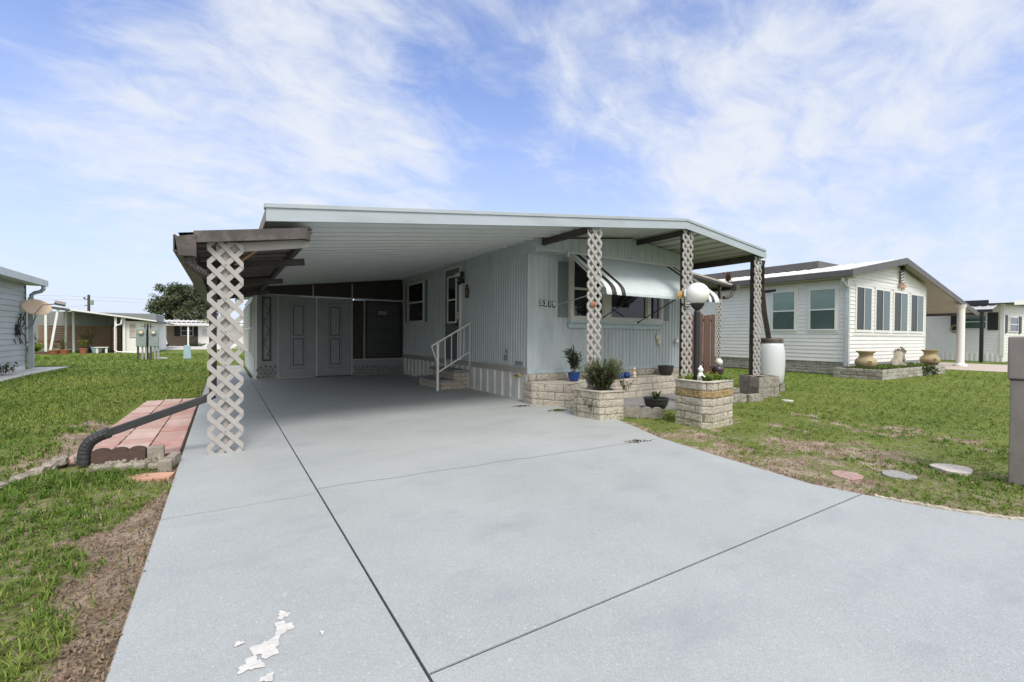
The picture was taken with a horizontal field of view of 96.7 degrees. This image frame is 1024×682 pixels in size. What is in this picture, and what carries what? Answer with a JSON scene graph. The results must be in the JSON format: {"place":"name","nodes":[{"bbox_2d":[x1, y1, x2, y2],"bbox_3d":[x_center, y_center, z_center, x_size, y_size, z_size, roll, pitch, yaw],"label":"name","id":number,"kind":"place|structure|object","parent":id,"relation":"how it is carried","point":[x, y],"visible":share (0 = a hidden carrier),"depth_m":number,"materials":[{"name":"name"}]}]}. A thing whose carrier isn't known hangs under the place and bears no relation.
{"place":"outdoors","nodes":[
{"label":"outdoors","id":0,"kind":"place"},
{"bbox_2d":[26,306,173,352],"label":"carport house","id":1,"kind":"structure","parent":0,"point":[130,323],"depth_m":30.27,"materials":[{"name":"white paint"}]},
{"bbox_2d":[129,323,135,336],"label":"window","id":2,"kind":"structure","parent":1,"relation":"in","point":[132,326],"depth_m":27.11,"materials":[{"name":"metal"}]},
{"bbox_2d":[59,398,197,467],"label":"paver path","id":3,"kind":"structure","parent":0,"point":[171,436],"depth_m":5.62,"materials":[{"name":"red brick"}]},
{"bbox_2d":[162,346,236,349],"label":"driveway","id":4,"kind":"structure","parent":0,"point":[192,347],"depth_m":37.29,"materials":[{"name":"concrete"}]},
{"bbox_2d":[0,346,1023,681],"bbox_3d":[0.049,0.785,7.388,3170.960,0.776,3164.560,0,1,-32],"label":"ground","id":5,"kind":"structure","parent":0,"point":[914,454],"depth_m":4.77,"materials":[{"name":"green plant"}]},
{"bbox_2d":[9,473,30,482],"bbox_3d":[-4.009,1.117,3.707,0.115,0.058,0.147,0,1,-32],"label":"edging stone","id":6,"kind":"object","parent":5,"relation":"on","point":[18,477],"visible":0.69,"depth_m":3.68,"materials":[{"name":"stone"}]},
{"bbox_2d":[0,266,47,373],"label":"grey sided house","id":7,"kind":"structure","parent":5,"relation":"on","point":[13,329],"depth_m":13.64,"materials":[{"name":"plastic"}]},
{"bbox_2d":[20,299,65,328],"bbox_3d":[-14.719,-0.839,14.258,1.194,0.940,0.532,0,1,-9],"label":"satellite dish","id":8,"kind":"object","parent":7,"relation":"attached to","point":[35,307],"visible":1,"depth_m":14.27,"materials":[{"name":"beige metal"}]},
{"bbox_2d":[0,366,68,381],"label":"neighbour patio slab","id":9,"kind":"structure","parent":5,"relation":"on","point":[15,374],"depth_m":13.28,"materials":[{"name":"concrete"}]},
{"bbox_2d":[0,362,17,374],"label":"weed clump","id":10,"kind":"object","parent":9,"relation":"on","point":[5,366],"visible":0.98,"depth_m":12.41,"materials":[{"name":"green plant"}]},
{"bbox_2d":[27,343,43,351],"bbox_3d":[-26.087,0.366,24.832,0.852,0.583,1.130,1,1,44],"label":"round bush","id":11,"kind":"object","parent":5,"relation":"on","point":[38,347],"visible":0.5,"depth_m":24.84,"materials":[{"name":"green plant"}]},
{"bbox_2d":[27,466,45,476],"bbox_3d":[-4.042,1.112,3.872,0.105,0.074,0.157,0,1,-32],"label":"edging stone","id":12,"kind":"object","parent":5,"relation":"on","point":[35,470],"visible":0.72,"depth_m":3.84,"materials":[{"name":"stone"}]},
{"bbox_2d":[27,334,63,349],"bbox_3d":[-28.773,0.134,27.938,1.853,1.112,0.600,0,1,-32],"label":"motorcycle","id":13,"kind":"object","parent":5,"relation":"on","point":[43,341],"visible":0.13,"depth_m":27.86,"materials":[{"name":"black paint"}]},
{"bbox_2d":[41,461,57,471],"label":"edging stone","id":14,"kind":"object","parent":5,"relation":"on","point":[48,465],"visible":0.72,"depth_m":4.00,"materials":[{"name":"stone"}]},
{"bbox_2d":[51,455,69,466],"bbox_3d":[-4.157,1.105,4.180,0.124,0.096,0.158,0,1,-32],"label":"edging stone","id":15,"kind":"object","parent":5,"relation":"on","point":[62,460],"visible":0.81,"depth_m":4.15,"materials":[{"name":"stone"}]},
{"bbox_2d":[38,325,113,347],"bbox_3d":[-26.776,-0.168,28.040,3.430,1.660,0.080,0,1,-32],"label":"slat screen","id":16,"kind":"object","parent":5,"relation":"on","point":[96,336],"visible":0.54,"depth_m":28.03,"materials":[{"name":"brown wood"}]},
{"bbox_2d":[83,295,93,310],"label":"utility pole","id":17,"kind":"object","parent":5,"relation":"on","point":[90,302],"visible":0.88,"depth_m":51.99,"materials":[{"name":"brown wood"}]},
{"bbox_2d":[91,464,112,471],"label":"edging stone","id":18,"kind":"object","parent":5,"relation":"on","point":[102,466],"visible":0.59,"depth_m":3.96,"materials":[{"name":"stone"}]},
{"bbox_2d":[111,326,122,351],"bbox_3d":[-24.228,-0.117,27.916,0.600,1.600,0.100,0,1,-32],"label":"brick trellis","id":19,"kind":"object","parent":5,"relation":"on","point":[119,338],"visible":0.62,"depth_m":27.93,"materials":[{"name":"brick"}]},
{"bbox_2d":[91,445,146,464],"bbox_3d":[-3.680,1.079,4.269,0.408,0.165,0.050,0,1,-21],"label":"scalloped edging","id":20,"kind":"object","parent":5,"relation":"on","point":[104,455],"visible":0.85,"depth_m":4.25,"materials":[{"name":"brown concrete"}]},
{"bbox_2d":[113,462,132,470],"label":"edging stone","id":21,"kind":"object","parent":5,"relation":"on","point":[121,466],"visible":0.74,"depth_m":4.01,"materials":[{"name":"stone"}]},
{"bbox_2d":[88,456,164,472],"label":"pebbles","id":22,"kind":"object","parent":5,"relation":"on","point":[149,460],"visible":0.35,"depth_m":4.16,"materials":[{"name":"grey stone"}]},
{"bbox_2d":[131,461,147,469],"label":"edging stone","id":23,"kind":"object","parent":5,"relation":"on","point":[140,464],"visible":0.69,"depth_m":4.04,"materials":[{"name":"stone"}]},
{"bbox_2d":[136,329,146,359],"bbox_3d":[-16.526,0.142,20.294,0.380,1.380,0.270,0,1,-32],"label":"electric meter","id":24,"kind":"object","parent":5,"relation":"on","point":[141,337],"visible":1,"depth_m":20.26,"materials":[{"name":"grey metal"}]},
{"bbox_2d":[122,472,174,480],"bbox_3d":[-3.031,1.149,3.816,0.333,0.045,0.167,0,1,-15],"label":"loose paver","id":25,"kind":"object","parent":5,"relation":"on","point":[161,475],"visible":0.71,"depth_m":3.79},
{"bbox_2d":[144,323,153,358],"bbox_3d":[-16.396,0.021,20.472,0.450,1.620,0.105,0,1,-32],"label":"conduit","id":26,"kind":"object","parent":5,"relation":"on","point":[148,326],"visible":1,"depth_m":20.44,"materials":[{"name":"metal"}]},
{"bbox_2d":[146,462,157,469],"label":"edging stone","id":27,"kind":"object","parent":5,"relation":"on","point":[151,465],"visible":0.67,"depth_m":4.04,"materials":[{"name":"stone"}]},
{"bbox_2d":[148,329,158,358],"bbox_3d":[-16.154,0.142,20.530,0.380,1.380,0.270,0,1,-32],"label":"electric meter","id":28,"kind":"object","parent":5,"relation":"on","point":[153,335],"visible":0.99,"depth_m":20.50,"materials":[{"name":"grey metal"}]},
{"bbox_2d":[147,444,164,458],"bbox_3d":[-3.421,1.079,4.374,0.130,0.145,0.080,0,1,-32],"label":"edging brick","id":29,"kind":"object","parent":5,"relation":"on","point":[155,451],"visible":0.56,"depth_m":4.34,"materials":[{"name":"grey stone"}]},
{"bbox_2d":[158,458,172,471],"bbox_3d":[-3.079,1.106,4.040,0.100,0.105,0.090,0,1,-32],"label":"edging block","id":30,"kind":"object","parent":5,"relation":"on","point":[164,465],"depth_m":4.01,"materials":[{"name":"concrete"}]},
{"bbox_2d":[165,452,180,466],"bbox_3d":[-3.135,1.096,4.212,0.077,0.100,0.204,0,1,-20],"label":"edging block","id":31,"kind":"object","parent":5,"relation":"on","point":[175,457],"depth_m":4.18,"materials":[{"name":"concrete"}]},
{"bbox_2d":[143,282,220,320],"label":"oak tree","id":32,"kind":"object","parent":5,"relation":"on","point":[177,301],"visible":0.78,"depth_m":47.88,"materials":[{"name":"green plant"}]},
{"bbox_2d":[183,345,191,358],"bbox_3d":[-15.144,0.517,21.242,0.308,0.630,0.280,0,1,-32],"label":"utility pedestal","id":33,"kind":"object","parent":5,"relation":"on","point":[186,351],"visible":1,"depth_m":21.12,"materials":[{"name":"blue plastic"}]},
{"bbox_2d":[164,319,242,345],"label":"tan house","id":34,"kind":"structure","parent":5,"relation":"on","point":[180,332],"depth_m":42.37,"materials":[{"name":"white metal"}]},
{"bbox_2d":[181,326,192,335],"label":"window","id":35,"kind":"structure","parent":34,"relation":"in","point":[183,328],"depth_m":42.78,"materials":[{"name":"glass"}]},
{"bbox_2d":[173,203,770,454],"bbox_3d":[-1.890,-0.652,13.897,12.500,3.346,14.970,0,1,-32],"label":"mobile home","id":36,"kind":"object","parent":5,"relation":"on","point":[538,283],"visible":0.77,"depth_m":8.93,"materials":[{"name":"white metal"}]},
{"bbox_2d":[76,393,215,465],"bbox_3d":[-3.484,0.827,4.369,1.085,0.635,0.106,0,1,-22],"label":"drain pipe","id":37,"kind":"object","parent":36,"relation":"attached to","point":[86,446],"visible":0.94,"depth_m":4.26,"materials":[{"name":"black plastic"}]},
{"bbox_2d":[244,307,245,350],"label":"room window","id":38,"kind":"structure","parent":36,"relation":"in","point":[245,307],"depth_m":15.51,"materials":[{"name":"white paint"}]},
{"bbox_2d":[247,304,247,352],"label":"room window","id":39,"kind":"structure","parent":36,"relation":"in","point":[247,304],"depth_m":14.54,"materials":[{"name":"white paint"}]},
{"bbox_2d":[248,302,249,353],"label":"room window","id":40,"kind":"structure","parent":36,"relation":"in","point":[249,302],"depth_m":13.67,"materials":[{"name":"white paint"}]},
{"bbox_2d":[250,299,253,355],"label":"room window","id":41,"kind":"structure","parent":36,"relation":"in","point":[252,300],"depth_m":12.04,"materials":[{"name":"white paint"}]},
{"bbox_2d":[279,295,315,376],"bbox_3d":[-5.885,-0.125,12.502,0.935,2.203,0.042,0,1,-32],"label":"storage door","id":42,"kind":"structure","parent":36,"relation":"in","point":[297,314],"depth_m":12.48,"materials":[{"name":"grey metal"}]},
{"bbox_2d":[317,297,351,375],"bbox_3d":[-5.062,-0.125,12.997,0.935,2.203,0.086,0,1,-32],"label":"storage door","id":43,"kind":"structure","parent":36,"relation":"in","point":[334,315],"depth_m":13.00,"materials":[{"name":"grey metal"}]},
{"bbox_2d":[366,300,401,357],"bbox_3d":[-3.868,-0.348,13.767,1.100,1.710,0.040,0,1,-32],"label":"screen window","id":44,"kind":"structure","parent":36,"relation":"in","point":[383,318],"depth_m":13.77,"materials":[{"name":"grey glass"}]},
{"bbox_2d":[407,280,424,322],"bbox_3d":[-2.771,-1.107,13.082,0.050,1.140,1.290,0,1,-32],"label":"window","id":45,"kind":"structure","parent":36,"relation":"in","point":[415,291],"depth_m":13.05,"materials":[{"name":"white glass"}]},
{"bbox_2d":[444,265,461,359],"bbox_3d":[-1.452,-0.651,10.962,0.082,2.220,0.915,0,1,-32],"label":"entry door","id":46,"kind":"structure","parent":36,"relation":"in","point":[452,291],"depth_m":10.93,"materials":[{"name":"white paint"}]},
{"bbox_2d":[455,272,464,284],"bbox_3d":[-1.179,-1.428,10.451,0.172,0.290,0.290,0,1,-32],"label":"wall light","id":47,"kind":"object","parent":36,"relation":"attached to","point":[459,275],"visible":1,"depth_m":10.40,"materials":[{"name":"black paint"}]},
{"bbox_2d":[574,261,603,317],"bbox_3d":[1.508,-1.020,9.000,0.810,1.120,0.050,0,1,-32],"label":"bay window","id":48,"kind":"structure","parent":36,"relation":"in","point":[581,279],"depth_m":8.92,"materials":[{"name":"glass"}]},
{"bbox_2d":[611,294,646,319],"bbox_3d":[2.462,-1.020,9.605,1.090,1.120,0.050,0,1,-32],"label":"bay window","id":49,"kind":"structure","parent":36,"relation":"in","point":[635,308],"depth_m":9.62,"materials":[{"name":"glass"}]},
{"bbox_2d":[651,297,660,319],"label":"bay window","id":50,"kind":"structure","parent":36,"relation":"in","point":[655,302],"depth_m":10.08,"materials":[{"name":"glass"}]},
{"bbox_2d":[655,334,660,346],"bbox_3d":[3.269,-0.018,10.165,0.164,0.285,0.078,0,1,-32],"label":"conch shell","id":51,"kind":"object","parent":36,"relation":"attached to","point":[657,336],"visible":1,"depth_m":10.15},
{"bbox_2d":[722,271,732,282],"bbox_3d":[5.994,-1.788,12.659,0.438,0.321,0.099,0,1,-32],"label":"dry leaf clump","id":52,"kind":"object","parent":36,"relation":"on","point":[728,277],"visible":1,"depth_m":12.66,"materials":[{"name":"plant"}]},
{"bbox_2d":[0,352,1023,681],"bbox_3d":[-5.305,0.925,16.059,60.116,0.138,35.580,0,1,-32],"label":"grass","id":53,"kind":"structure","parent":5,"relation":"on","point":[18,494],"depth_m":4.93,"materials":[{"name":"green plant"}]},
{"bbox_2d":[0,396,1023,681],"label":"dead thatch","id":54,"kind":"object","parent":5,"relation":"on","point":[96,650],"visible":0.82,"depth_m":2.33,"materials":[{"name":"brown plant"}]},
{"bbox_2d":[623,406,662,418],"bbox_3d":[1.943,1.079,6.830,0.608,0.190,0.050,1,1,11],"label":"scalloped edging","id":55,"kind":"object","parent":5,"relation":"on","point":[645,412],"visible":0.8,"depth_m":6.80,"materials":[{"name":"grey concrete"}]},
{"bbox_2d":[565,393,781,410],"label":"porch slab","id":56,"kind":"structure","parent":5,"relation":"on","point":[631,402],"depth_m":8.43,"materials":[{"name":"grey concrete"}]},
{"bbox_2d":[523,373,692,406],"bbox_3d":[2.252,0.940,8.975,4.370,0.401,0.856,0,1,-32],"label":"raised bed","id":57,"kind":"object","parent":56,"relation":"on","point":[558,393],"visible":0.48,"depth_m":8.13,"materials":[{"name":"stone"}]},
{"bbox_2d":[568,372,579,380],"bbox_3d":[1.141,0.654,8.374,0.231,0.160,0.229,0,1,-32],"label":"plant pot","id":58,"kind":"object","parent":57,"relation":"on","point":[571,377],"visible":0.92,"depth_m":8.29,"materials":[{"name":"ceramic"}]},
{"bbox_2d":[563,344,581,372],"bbox_3d":[1.128,0.321,8.366,0.411,0.539,0.392,0,1,-32],"label":"leafy sprig","id":59,"kind":"object","parent":58,"relation":"on","point":[575,360],"visible":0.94,"depth_m":8.30,"materials":[{"name":"green plant"}]},
{"bbox_2d":[658,365,673,374],"bbox_3d":[3.341,0.633,9.889,0.336,0.200,0.334,0,1,-32],"label":"plant pot","id":60,"kind":"object","parent":57,"relation":"on","point":[664,370],"visible":0.98,"depth_m":9.77,"materials":[{"name":"black plastic"}]},
{"bbox_2d":[643,396,668,408],"bbox_3d":[2.428,1.043,7.670,0.420,0.170,0.417,0,1,-32],"label":"plant bowl","id":61,"kind":"object","parent":56,"relation":"on","point":[652,402],"visible":0.94,"depth_m":7.53,"materials":[{"name":"black plastic"}]},
{"bbox_2d":[650,391,660,398],"bbox_3d":[2.429,0.903,7.668,0.316,0.169,0.301,0,1,-32],"label":"agave","id":62,"kind":"object","parent":61,"relation":"on","point":[655,394],"visible":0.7,"depth_m":7.66,"materials":[{"name":"green plant"}]},
{"bbox_2d":[739,374,779,398],"bbox_3d":[5.169,0.939,9.536,0.849,0.436,0.663,0,1,-32],"label":"block pedestal","id":63,"kind":"object","parent":56,"relation":"on","point":[766,385],"visible":0.89,"depth_m":9.27,"materials":[{"name":"grey stone"}]},
{"bbox_2d":[686,313,714,374],"bbox_3d":[4.742,0.176,11.937,1.900,1.797,0.070,0,1,-32],"label":"board fence","id":64,"kind":"object","parent":5,"relation":"on","point":[707,331],"visible":0.22,"depth_m":12.17,"materials":[{"name":"brown wood"}]},
{"bbox_2d":[674,378,733,428],"bbox_3d":[2.724,0.854,6.374,0.795,0.643,0.605,0,1,-32],"label":"block planter","id":65,"kind":"object","parent":5,"relation":"on","point":[704,404],"visible":0.98,"depth_m":6.13,"materials":[{"name":"stone"}]},
{"bbox_2d":[686,283,709,379],"bbox_3d":[2.594,-0.087,6.383,0.314,1.462,0.314,0,1,-32],"label":"lamp post","id":66,"kind":"object","parent":65,"relation":"on","point":[697,295],"visible":1,"depth_m":6.34,"materials":[{"name":"black paint"}]},
{"bbox_2d":[697,365,704,380],"bbox_3d":[2.587,0.452,6.245,0.118,0.238,0.106,0,1,-32],"label":"garden figurine","id":67,"kind":"object","parent":65,"relation":"on","point":[700,369],"visible":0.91,"depth_m":6.22,"materials":[{"name":"ceramic"}]},
{"bbox_2d":[712,358,723,374],"bbox_3d":[5.424,0.779,11.983,0.320,0.640,0.320,0,1,-32],"label":"gazing ball pot","id":68,"kind":"object","parent":5,"relation":"on","point":[719,368],"visible":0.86,"depth_m":11.90,"materials":[{"name":"purple ceramic"}]},
{"bbox_2d":[715,285,721,365],"bbox_3d":[5.632,-0.215,12.467,0.250,2.620,0.096,0,1,-32],"label":"lattice post","id":69,"kind":"object","parent":5,"relation":"on","point":[718,338],"visible":0.66,"depth_m":12.44,"materials":[{"name":"white wood"}]},
{"bbox_2d":[732,393,746,403],"bbox_3d":[4.149,1.066,8.490,0.404,0.170,0.216,0,1,-24],"label":"loose block","id":70,"kind":"object","parent":5,"relation":"on","point":[740,397],"depth_m":8.41,"materials":[{"name":"concrete"}]},
{"bbox_2d":[745,392,762,401],"bbox_3d":[4.566,1.077,8.672,0.424,0.150,0.215,0,1,-29],"label":"loose block","id":71,"kind":"object","parent":5,"relation":"on","point":[755,397],"depth_m":8.58,"materials":[{"name":"grey stone"}]},
{"bbox_2d":[779,383,784,391],"bbox_3d":[5.857,1.062,10.367,0.500,0.200,0.440,0,1,-32],"label":"cinder block base","id":72,"kind":"object","parent":5,"relation":"on","point":[781,387],"visible":0.11,"depth_m":10.25,"materials":[{"name":"concrete"}]},
{"bbox_2d":[756,338,784,383],"bbox_3d":[5.862,0.447,10.360,0.624,1.030,0.621,0,1,-32],"label":"rain barrel","id":73,"kind":"object","parent":72,"relation":"on","point":[772,358],"visible":0.66,"depth_m":10.10,"materials":[{"name":"white plastic"}]},
{"bbox_2d":[687,258,977,373],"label":"neighbour house","id":74,"kind":"structure","parent":5,"relation":"on","point":[828,317],"depth_m":16.34,"materials":[{"name":"white plastic"}]},
{"bbox_2d":[771,290,795,330],"bbox_3d":[9.760,-1.079,16.361,0.050,1.420,0.840,0,1,-32],"label":"window","id":75,"kind":"structure","parent":74,"relation":"in","point":[783,303],"depth_m":16.36,"materials":[{"name":"teal glass"}]},
{"bbox_2d":[808,287,836,330],"bbox_3d":[10.435,-1.062,15.298,0.050,1.420,0.840,0,1,-32],"label":"window","id":76,"kind":"structure","parent":74,"relation":"in","point":[822,312],"depth_m":15.29,"materials":[{"name":"teal glass"}]},
{"bbox_2d":[854,284,872,332],"bbox_3d":[11.884,-1.081,15.372,1.300,1.580,0.046,0,1,-32],"label":"slider window","id":77,"kind":"structure","parent":74,"relation":"in","point":[863,294],"depth_m":15.34,"materials":[{"name":"grey glass"}]},
{"bbox_2d":[874,287,890,332],"bbox_3d":[13.205,-1.081,16.211,1.350,1.580,0.046,0,1,-32],"label":"slider window","id":78,"kind":"structure","parent":74,"relation":"in","point":[882,316],"depth_m":16.17,"materials":[{"name":"grey glass"}]},
{"bbox_2d":[892,290,908,332],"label":"slider window","id":79,"kind":"structure","parent":74,"relation":"in","point":[900,298],"depth_m":17.06,"materials":[{"name":"glass"}]},
{"bbox_2d":[898,266,905,287],"bbox_3d":[14.528,-2.403,16.961,0.572,0.833,0.171,0,1,-32],"label":"lighthouse ornament","id":80,"kind":"object","parent":74,"relation":"attached to","point":[902,273],"visible":1,"depth_m":16.97,"materials":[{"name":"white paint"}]},
{"bbox_2d":[909,293,923,333],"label":"slider window","id":81,"kind":"structure","parent":74,"relation":"in","point":[916,324],"depth_m":17.95,"materials":[{"name":"white paint"}]},
{"bbox_2d":[831,470,863,480],"bbox_3d":[2.933,1.198,3.997,0.274,0.055,0.235,0,1,-32],"label":"stepping stone","id":82,"kind":"object","parent":5,"relation":"on","point":[850,476],"visible":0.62,"depth_m":3.96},
{"bbox_2d":[875,493,900,501],"bbox_3d":[2.817,1.186,3.409,0.047,0.051,0.151,0,1,-44],"label":"curb stone","id":83,"kind":"object","parent":5,"relation":"on","point":[890,498],"visible":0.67,"depth_m":3.40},
{"bbox_2d":[833,364,944,379],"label":"flower bed wall","id":84,"kind":"structure","parent":5,"relation":"on","point":[879,374],"depth_m":13.86,"materials":[{"name":"stone"}]},
{"bbox_2d":[854,351,877,367],"bbox_3d":[10.924,0.567,14.048,0.570,0.520,0.567,0,1,-32],"label":"clay urn","id":85,"kind":"object","parent":84,"relation":"on","point":[867,359],"visible":0.98,"depth_m":13.88,"materials":[{"name":"ceramic"}]},
{"bbox_2d":[843,362,939,369],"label":"planter bed","id":86,"kind":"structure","parent":84,"relation":"on","point":[886,366],"depth_m":14.60,"materials":[{"name":"green plant"}]},
{"bbox_2d":[890,346,906,365],"bbox_3d":[12.997,0.530,15.282,0.725,0.698,0.412,0,1,-32],"label":"lion statue","id":87,"kind":"object","parent":84,"relation":"on","point":[898,358],"visible":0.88,"depth_m":15.19,"materials":[{"name":"stone"}]},
{"bbox_2d":[919,350,940,364],"bbox_3d":[14.884,0.572,16.206,0.570,0.520,0.567,0,1,-32],"label":"clay urn","id":88,"kind":"object","parent":84,"relation":"on","point":[929,357],"visible":0.97,"depth_m":16.04,"materials":[{"name":"ceramic"}]},
{"bbox_2d":[920,364,940,375],"bbox_3d":[13.929,0.986,15.152,1.398,0.409,0.235,0,1,-32],"label":"ivy","id":89,"kind":"object","parent":84,"relation":"on","point":[932,368],"visible":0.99,"depth_m":15.06,"materials":[{"name":"green plant"}]},
{"bbox_2d":[881,470,917,479],"bbox_3d":[3.407,1.201,4.016,0.262,0.055,0.246,0,1,-32],"label":"stepping stone","id":90,"kind":"object","parent":5,"relation":"on","point":[895,474],"visible":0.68,"depth_m":3.98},
{"bbox_2d":[901,499,927,506],"bbox_3d":[2.926,1.187,3.312,0.145,0.052,0.053,1,1,40],"label":"curb stone","id":91,"kind":"object","parent":5,"relation":"on","point":[915,503],"visible":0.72,"depth_m":3.29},
{"bbox_2d":[928,504,954,510],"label":"curb stone","id":92,"kind":"object","parent":5,"relation":"on","point":[940,507],"visible":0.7,"depth_m":3.21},
{"bbox_2d":[929,463,972,475],"bbox_3d":[4.086,1.204,4.234,0.326,0.055,0.296,0,1,-32],"label":"stepping stone","id":93,"kind":"object","parent":5,"relation":"on","point":[958,469],"visible":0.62,"depth_m":4.20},
{"bbox_2d":[954,508,980,514],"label":"curb stone","id":94,"kind":"object","parent":5,"relation":"on","point":[970,512],"visible":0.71,"depth_m":3.13,"materials":[{"name":"stone"}]},
{"bbox_2d":[981,512,1008,518],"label":"curb stone","id":95,"kind":"object","parent":5,"relation":"on","point":[995,515],"visible":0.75,"depth_m":3.07,"materials":[{"name":"stone"}]},
{"bbox_2d":[1007,336,1023,486],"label":"mailbox post","id":96,"kind":"object","parent":5,"relation":"on","point":[1015,373],"visible":0.87,"depth_m":3.80,"materials":[{"name":"grey paint"}]},
{"bbox_2d":[1009,516,1023,520],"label":"curb stone","id":97,"kind":"object","parent":5,"relation":"on","point":[1017,518],"visible":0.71,"depth_m":3.02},
{"bbox_2d":[0,0,1023,320],"label":"sky","id":98,"kind":"structure","parent":0,"point":[839,132],"materials":[{"name":"blue"}]},
{"bbox_2d":[105,365,1023,681],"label":"driveway","id":99,"kind":"structure","parent":0,"point":[371,529],"depth_m":2.42,"materials":[{"name":"grey concrete"}]},
{"bbox_2d":[417,366,468,389],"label":"entry steps","id":100,"kind":"structure","parent":99,"relation":"on","point":[450,378],"depth_m":10.20,"materials":[{"name":"stone"}]},
{"bbox_2d":[431,322,470,390],"bbox_3d":[-1.332,0.328,9.939,0.935,1.488,0.044,0,1,-32],"label":"hand rail","id":101,"kind":"object","parent":99,"relation":"on","point":[437,364],"visible":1,"depth_m":9.86,"materials":[{"name":"white metal"}]},
{"bbox_2d":[572,387,624,419],"bbox_3d":[1.297,0.938,6.779,0.623,0.443,0.528,0,1,-24],"label":"block planter","id":102,"kind":"object","parent":99,"relation":"on","point":[607,404],"visible":0.92,"depth_m":6.61,"materials":[{"name":"stone"}]},
{"bbox_2d":[574,357,624,390],"bbox_3d":[1.307,0.496,6.766,0.803,0.568,0.818,1,1,23],"label":"oleander shrub","id":103,"kind":"object","parent":102,"relation":"on","point":[604,377],"visible":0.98,"depth_m":6.65,"materials":[{"name":"green plant"}]},
{"bbox_2d":[617,378,633,390],"bbox_3d":[1.632,0.639,6.672,0.222,0.192,0.291,0,1,-32],"label":"trailing vine","id":104,"kind":"object","parent":102,"relation":"on","point":[623,385],"visible":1,"depth_m":6.67,"materials":[{"name":"green plant"}]},
{"bbox_2d":[796,360,1007,371],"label":"neighbour driveway","id":105,"kind":"structure","parent":0,"point":[985,367],"depth_m":19.23,"materials":[{"name":"concrete"}]},
{"bbox_2d":[925,300,1023,361],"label":"white house","id":106,"kind":"structure","parent":0,"point":[990,328],"depth_m":25.04,"materials":[{"name":"plastic"}]},
{"bbox_2d":[965,314,986,328],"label":"window","id":107,"kind":"structure","parent":106,"relation":"in","point":[971,321],"depth_m":25.09,"materials":[{"name":"glass"}]},
{"bbox_2d":[1009,316,1018,331],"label":"window","id":108,"kind":"structure","parent":106,"relation":"in","point":[1013,321],"depth_m":25.25,"materials":[{"name":"glass"}]},
{"bbox_3d":[-24.994,0.510,26.789,0.518,0.360,0.505,0,1,-32],"label":"garden pot","id":109,"kind":"object","parent":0,"visible":0},
{"bbox_2d":[76,327,97,346],"bbox_3d":[-24.926,-0.251,26.836,1.137,1.285,1.159,0,1,-32],"label":"potted tree","id":110,"kind":"object","parent":109,"relation":"in","point":[91,340],"visible":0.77,"depth_m":26.76,"materials":[{"name":"green plant"}]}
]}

